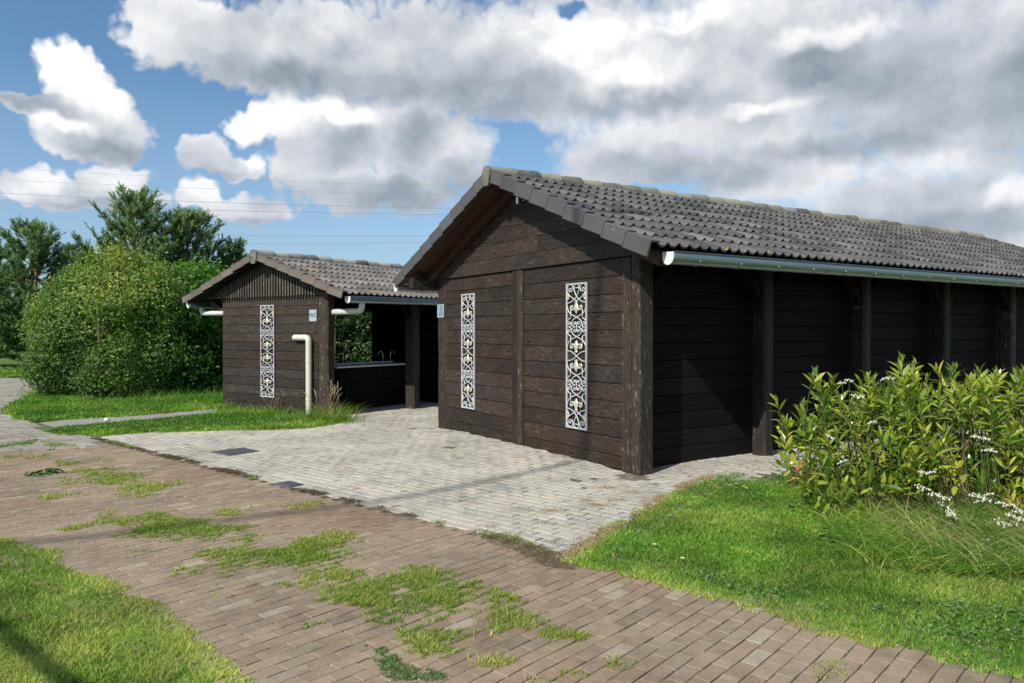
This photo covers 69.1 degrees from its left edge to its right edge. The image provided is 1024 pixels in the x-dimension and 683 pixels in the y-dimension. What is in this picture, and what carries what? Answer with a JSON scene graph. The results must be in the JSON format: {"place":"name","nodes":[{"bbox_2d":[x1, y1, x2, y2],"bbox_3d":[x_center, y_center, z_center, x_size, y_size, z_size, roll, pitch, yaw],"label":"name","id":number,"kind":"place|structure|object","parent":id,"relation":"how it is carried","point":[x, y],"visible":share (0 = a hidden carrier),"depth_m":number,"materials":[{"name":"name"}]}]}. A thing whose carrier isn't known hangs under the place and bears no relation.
{"place":"outdoors","nodes":[
{"label":"outdoors","id":0,"kind":"place"},
{"bbox_2d":[0,364,49,377],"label":"lawn grass","id":1,"kind":"structure","parent":0,"point":[5,371],"depth_m":28.79,"materials":[{"name":"green plant"}]},
{"bbox_2d":[0,377,104,451],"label":"grey track","id":2,"kind":"structure","parent":0,"point":[17,430],"depth_m":11.60,"materials":[{"name":"grey concrete"}]},
{"bbox_2d":[0,620,126,682],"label":"lawn","id":3,"kind":"structure","parent":0,"point":[78,679],"depth_m":3.63,"materials":[{"name":"plant"}]},
{"bbox_2d":[0,537,256,682],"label":"lawn grass","id":4,"kind":"structure","parent":3,"relation":"on","point":[24,586],"depth_m":3.91,"materials":[{"name":"green plant"}]},
{"bbox_2d":[41,408,217,426],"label":"side path","id":5,"kind":"structure","parent":0,"point":[58,423],"depth_m":13.65,"materials":[{"name":"concrete"}]},
{"bbox_2d":[0,338,371,389],"bbox_3d":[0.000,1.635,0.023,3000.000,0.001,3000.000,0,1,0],"label":"ground","id":6,"kind":"structure","parent":0,"point":[5,361],"depth_m":39.94,"materials":[{"name":"green plant"}]},
{"bbox_2d":[0,234,39,358],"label":"pine tree","id":7,"kind":"object","parent":6,"relation":"on","point":[7,290],"visible":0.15,"depth_m":33.35,"materials":[{"name":"green plant"}]},
{"bbox_2d":[0,214,83,365],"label":"pine tree","id":8,"kind":"object","parent":6,"relation":"on","point":[36,248],"visible":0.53,"depth_m":31.49,"materials":[{"name":"green plant"}]},
{"bbox_2d":[11,243,106,363],"bbox_3d":[-19.547,-1.674,33.490,4.475,5.634,4.343,0,1,30],"label":"pine tree","id":9,"kind":"object","parent":6,"relation":"on","point":[78,250],"visible":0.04,"depth_m":32.81,"materials":[{"name":"green plant"}]},
{"bbox_2d":[58,181,201,364],"bbox_3d":[-13.307,-2.311,27.090,5.314,7.068,5.786,1,1,39],"label":"pine tree","id":10,"kind":"object","parent":6,"relation":"on","point":[130,229],"visible":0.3,"depth_m":26.46,"materials":[{"name":"green plant"}]},
{"bbox_2d":[110,253,228,392],"bbox_3d":[-8.550,-0.376,20.684,4.106,4.200,5.116,0,1,0],"label":"hazel shrub","id":11,"kind":"object","parent":6,"relation":"on","point":[208,354],"visible":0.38,"depth_m":19.23,"materials":[{"name":"green plant"}]},
{"bbox_2d":[130,203,238,362],"bbox_3d":[-12.435,-2.010,28.158,5.267,6.442,5.106,0,1,0],"label":"pine tree","id":12,"kind":"object","parent":6,"relation":"on","point":[197,219],"visible":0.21,"depth_m":27.64,"materials":[{"name":"green plant"}]},
{"bbox_2d":[13,306,371,338],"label":"wood","id":13,"kind":"object","parent":6,"relation":"on","point":[337,337],"depth_m":133.68,"materials":[{"name":"green plant"}]},
{"bbox_2d":[212,235,248,271],"bbox_3d":[-11.192,-1.465,28.932,2.567,5.343,2.578,1,1,37],"label":"pine tree","id":14,"kind":"object","parent":6,"relation":"on","point":[237,251],"visible":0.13,"depth_m":28.75,"materials":[{"name":"green plant"}]},
{"bbox_2d":[182,249,438,414],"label":"wash house","id":15,"kind":"structure","parent":6,"relation":"on","point":[294,288],"depth_m":15.04,"materials":[{"name":"brown wood"}]},
{"bbox_2d":[260,305,274,397],"bbox_3d":[-4.884,0.194,14.855,0.432,1.842,0.036,1,1,35],"label":"ornament panel","id":16,"kind":"object","parent":15,"relation":"attached to","point":[267,357],"visible":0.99,"depth_m":14.84,"materials":[{"name":"paint"}]},
{"bbox_2d":[309,310,316,320],"bbox_3d":[-3.761,-0.493,14.066,0.205,0.215,0.014,1,1,35],"label":"sign","id":17,"kind":"object","parent":15,"relation":"attached to","point":[312,315],"visible":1,"depth_m":14.06,"materials":[{"name":"white plastic"}]},
{"bbox_2d":[334,351,405,410],"bbox_3d":[-3.243,0.791,15.459,0.720,1.159,2.620,1,1,35],"label":"wash counter","id":18,"kind":"object","parent":15,"relation":"on","point":[372,384],"visible":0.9,"depth_m":15.40,"materials":[{"name":"brown wood"}]},
{"bbox_2d":[334,313,372,362],"bbox_3d":[-5.243,-0.110,22.459,6.408,3.533,4.074,0,1,0],"label":"dark shrub","id":19,"kind":"object","parent":6,"relation":"on","point":[361,323],"visible":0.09,"depth_m":21.54,"materials":[{"name":"green plant"}]},
{"bbox_2d":[58,231,317,235],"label":"power line","id":20,"kind":"object","parent":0,"point":[220,234],"visible":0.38,"depth_m":127.94,"materials":[{"name":"metal"}]},
{"bbox_2d":[1,239,423,242],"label":"power line","id":21,"kind":"object","parent":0,"point":[403,242],"visible":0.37,"depth_m":130.86,"materials":[{"name":"metal"}]},
{"bbox_2d":[5,193,424,207],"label":"power line","id":22,"kind":"object","parent":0,"point":[227,202],"visible":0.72,"depth_m":127.14,"materials":[{"name":"metal"}]},
{"bbox_2d":[4,168,433,185],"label":"power line","id":23,"kind":"object","parent":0,"point":[211,178],"visible":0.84,"depth_m":126.28,"materials":[{"name":"metal"}]},
{"bbox_2d":[3,202,447,214],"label":"power line","id":24,"kind":"object","parent":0,"point":[235,210],"visible":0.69,"depth_m":127.48,"materials":[{"name":"metal"}]},
{"bbox_2d":[0,179,451,194],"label":"power line","id":25,"kind":"object","parent":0,"point":[235,189],"visible":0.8,"depth_m":126.84,"materials":[{"name":"metal"}]},
{"bbox_2d":[0,443,1023,682],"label":"brown path","id":26,"kind":"structure","parent":0,"point":[276,644],"depth_m":4.36,"materials":[{"name":"brown brick"}]},
{"bbox_2d":[24,468,63,476],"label":"weed","id":27,"kind":"object","parent":26,"relation":"on","point":[48,471],"visible":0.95,"depth_m":8.31,"materials":[{"name":"green plant"}]},
{"bbox_2d":[274,481,303,487],"bbox_3d":[-2.325,1.490,7.760,0.270,0.022,0.180,1,1,41],"label":"drain cover","id":28,"kind":"object","parent":26,"relation":"on","point":[288,484],"visible":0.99,"depth_m":7.73,"materials":[{"name":"grey metal"}]},
{"bbox_2d":[363,644,451,680],"bbox_3d":[-0.564,1.543,3.558,0.584,0.014,0.228,1,1,41],"label":"clover","id":29,"kind":"object","parent":26,"relation":"on","point":[394,667],"visible":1,"depth_m":3.50,"materials":[{"name":"green plant"}]},
{"bbox_2d":[0,437,850,682],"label":"path grass","id":30,"kind":"structure","parent":26,"relation":"on","point":[362,597],"depth_m":4.82,"materials":[{"name":"green plant"}]},
{"bbox_2d":[0,0,1023,299],"label":"sky","id":31,"kind":"structure","parent":0,"point":[911,112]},
{"bbox_2d":[85,402,1021,559],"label":"pale yard","id":32,"kind":"structure","parent":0,"point":[375,457],"depth_m":8.46,"materials":[{"name":"white stone"}]},
{"bbox_2d":[211,447,258,455],"bbox_3d":[-3.665,1.460,9.861,0.430,0.022,0.450,1,1,41],"label":"drain cover","id":33,"kind":"object","parent":32,"relation":"on","point":[231,452],"visible":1,"depth_m":9.81,"materials":[{"name":"grey metal"}]},
{"bbox_2d":[90,437,650,569],"bbox_3d":[-2.891,1.476,8.068,8.904,0.022,2.062,0,1,30],"label":"dead moss","id":34,"kind":"object","parent":32,"relation":"on","point":[349,499],"visible":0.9,"depth_m":5.76,"materials":[{"name":"plant"}]},
{"bbox_2d":[304,466,663,543],"bbox_3d":[-0.670,1.489,7.042,4.192,0.017,2.539,0,1,12],"label":"withered tuft","id":35,"kind":"object","parent":32,"relation":"on","point":[606,504],"visible":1,"depth_m":6.85,"materials":[{"name":"brown plant"}]},
{"bbox_2d":[11,420,1019,682],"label":"joint grass","id":36,"kind":"structure","parent":32,"relation":"on","point":[121,444],"depth_m":5.83,"materials":[{"name":"green plant"}]},
{"bbox_2d":[553,467,750,561],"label":"dry grass","id":37,"kind":"structure","parent":32,"relation":"on","point":[599,533],"depth_m":5.93,"materials":[{"name":"beige plant"}]},
{"bbox_2d":[393,165,1023,475],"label":"wash house","id":38,"kind":"structure","parent":32,"relation":"on","point":[713,322],"depth_m":9.89,"materials":[{"name":"brown wood"}]},
{"bbox_2d":[437,304,443,316],"bbox_3d":[-1.167,-0.501,12.195,0.014,0.212,0.225,-1,1,-32],"label":"sign","id":39,"kind":"object","parent":38,"relation":"attached to","point":[440,310],"visible":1,"depth_m":12.20,"materials":[{"name":"white plastic"}]},
{"bbox_2d":[461,293,474,409],"bbox_3d":[-0.677,0.150,11.441,0.036,1.770,0.404,-1,1,-32],"label":"ornament panel","id":40,"kind":"object","parent":38,"relation":"attached to","point":[467,343],"visible":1,"depth_m":11.43,"materials":[{"name":"paint"}]},
{"bbox_2d":[516,197,523,203],"bbox_3d":[0.121,-1.941,10.036,0.105,0.160,0.151,-1,1,-33],"label":"wall lamp","id":41,"kind":"object","parent":38,"relation":"attached to","point":[518,200],"visible":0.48,"depth_m":10.03,"materials":[{"name":"metal"}]},
{"bbox_2d":[566,282,587,430],"bbox_3d":[0.790,0.179,9.140,0.036,1.795,0.412,-1,1,-32],"label":"ornament panel","id":42,"kind":"object","parent":38,"relation":"attached to","point":[576,345],"visible":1,"depth_m":9.12,"materials":[{"name":"paint"}]},
{"bbox_2d":[560,442,1023,679],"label":"lawn","id":43,"kind":"structure","parent":0,"point":[854,577],"depth_m":4.90,"materials":[{"name":"plant"}]},
{"bbox_2d":[813,526,834,543],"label":"weed","id":44,"kind":"object","parent":43,"relation":"on","point":[823,537],"visible":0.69,"depth_m":5.60,"materials":[{"name":"green plant"}]},
{"bbox_2d":[825,434,833,514],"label":"yarrow","id":45,"kind":"object","parent":43,"relation":"on","point":[828,464],"visible":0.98,"depth_m":6.31,"materials":[{"name":"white plant"}]},
{"bbox_2d":[837,379,852,487],"bbox_3d":[3.076,0.929,6.819,0.272,1.172,0.094,-1,1,-39],"label":"yarrow","id":46,"kind":"object","parent":43,"relation":"on","point":[841,383],"visible":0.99,"depth_m":6.83,"materials":[{"name":"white plant"}]},
{"bbox_2d":[681,569,1023,656],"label":"clover","id":47,"kind":"object","parent":43,"relation":"on","point":[950,614],"visible":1,"depth_m":4.14,"materials":[{"name":"green plant"}]},
{"bbox_2d":[837,420,876,508],"bbox_3d":[2.964,1.096,6.387,0.286,0.850,0.201,0,1,-18],"label":"yarrow","id":48,"kind":"object","parent":43,"relation":"on","point":[871,422],"visible":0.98,"depth_m":6.41,"materials":[{"name":"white plant"}]},
{"bbox_2d":[851,394,864,497],"bbox_3d":[3.053,0.990,6.642,0.116,1.054,0.176,0,1,-18],"label":"yarrow","id":49,"kind":"object","parent":43,"relation":"on","point":[859,397],"visible":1,"depth_m":6.62,"materials":[{"name":"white plant"}]},
{"bbox_2d":[880,376,894,487],"bbox_3d":[3.515,0.918,6.960,0.091,1.189,0.256,1,1,41],"label":"yarrow","id":50,"kind":"object","parent":43,"relation":"on","point":[882,379],"visible":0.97,"depth_m":6.97,"materials":[{"name":"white plant"}]},
{"bbox_2d":[767,351,1023,515],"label":"laurel shrub","id":51,"kind":"object","parent":43,"relation":"on","point":[921,435],"visible":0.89,"depth_m":6.77,"materials":[{"name":"green plant"}]},
{"bbox_2d":[772,466,1023,583],"bbox_3d":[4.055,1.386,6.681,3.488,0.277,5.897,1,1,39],"label":"long grass","id":52,"kind":"structure","parent":43,"relation":"on","point":[857,522],"depth_m":5.49,"materials":[{"name":"green plant"}]},
{"bbox_2d":[914,484,931,519],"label":"yarrow","id":53,"kind":"object","parent":43,"relation":"on","point":[922,496],"visible":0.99,"depth_m":6.01,"materials":[{"name":"white plant"}]},
{"bbox_2d":[918,470,935,515],"bbox_3d":[3.359,1.280,6.052,0.103,0.491,0.205,0,1,0],"label":"yarrow","id":54,"kind":"object","parent":43,"relation":"on","point":[930,472],"visible":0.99,"depth_m":6.04,"materials":[{"name":"white plant"}]},
{"bbox_2d":[928,492,951,527],"bbox_3d":[3.395,1.354,5.855,0.274,0.351,0.142,-1,1,-34],"label":"yarrow","id":55,"kind":"object","parent":43,"relation":"on","point":[943,499],"visible":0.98,"depth_m":5.83,"materials":[{"name":"white plant"}]},
{"bbox_2d":[945,509,957,529],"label":"yarrow","id":56,"kind":"object","parent":43,"relation":"on","point":[952,515],"visible":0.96,"depth_m":5.73,"materials":[{"name":"white plant"}]},
{"bbox_2d":[927,424,993,503],"bbox_3d":[4.011,1.154,6.788,1.076,0.738,1.127,0,1,0],"label":"grass clump","id":57,"kind":"object","parent":43,"relation":"on","point":[965,448],"visible":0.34,"depth_m":6.78,"materials":[{"name":"green plant"}]},
{"bbox_2d":[968,492,993,528],"bbox_3d":[3.669,1.353,5.816,0.193,0.353,0.206,0,1,24],"label":"yarrow","id":58,"kind":"object","parent":43,"relation":"on","point":[988,495],"visible":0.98,"depth_m":5.84,"materials":[{"name":"white plant"}]},
{"bbox_2d":[971,435,997,516],"bbox_3d":[3.878,1.147,6.145,0.187,0.755,0.201,0,1,0],"label":"yarrow","id":59,"kind":"object","parent":43,"relation":"on","point":[985,450],"visible":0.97,"depth_m":6.15,"materials":[{"name":"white plant"}]},
{"bbox_2d":[995,501,1022,533],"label":"yarrow","id":60,"kind":"object","parent":43,"relation":"on","point":[1015,508],"visible":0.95,"depth_m":5.72,"materials":[{"name":"white plant"}]},
{"bbox_2d":[994,513,1023,532],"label":"yarrow","id":61,"kind":"object","parent":43,"relation":"on","point":[1007,523],"visible":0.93,"depth_m":5.64,"materials":[{"name":"white plant"}]},
{"label":"lawn","id":62,"kind":"structure","parent":0,"visible":0},
{"bbox_2d":[43,405,351,436],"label":"lawn grass","id":63,"kind":"structure","parent":62,"relation":"on","point":[223,420],"depth_m":12.57,"materials":[{"name":"green plant"}]},
{"bbox_2d":[230,390,305,413],"bbox_3d":[-4.469,1.143,14.742,1.994,0.535,1.894,0,1,0],"label":"grass clump","id":64,"kind":"object","parent":62,"relation":"on","point":[269,411],"visible":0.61,"depth_m":14.50,"materials":[{"name":"green plant"}]},
{"bbox_2d":[195,398,364,423],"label":"rough grass","id":65,"kind":"structure","parent":62,"relation":"on","point":[238,406],"depth_m":14.52,"materials":[{"name":"green plant"}]},
{"bbox_2d":[286,380,367,423],"bbox_3d":[-3.288,1.053,13.247,1.708,0.757,1.782,0,1,0],"label":"grass clump","id":66,"kind":"object","parent":62,"relation":"on","point":[323,414],"visible":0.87,"depth_m":13.21,"materials":[{"name":"green plant"}]},
{"label":"lawn","id":67,"kind":"structure","parent":0,"visible":0},
{"bbox_2d":[9,237,207,397],"bbox_3d":[-10.201,-0.570,19.101,4.723,4.272,4.534,0,1,0],"label":"hedge shrub","id":68,"kind":"object","parent":67,"relation":"on","point":[95,282],"visible":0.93,"depth_m":18.16,"materials":[{"name":"green plant"}]},
{"bbox_2d":[0,382,222,422],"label":"lawn grass","id":69,"kind":"structure","parent":67,"relation":"on","point":[46,408],"depth_m":15.52,"materials":[{"name":"green plant"}]},
{"bbox_2d":[10,387,222,407],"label":"rough grass","id":70,"kind":"structure","parent":67,"relation":"on","point":[179,396],"depth_m":16.88,"materials":[{"name":"green plant"}]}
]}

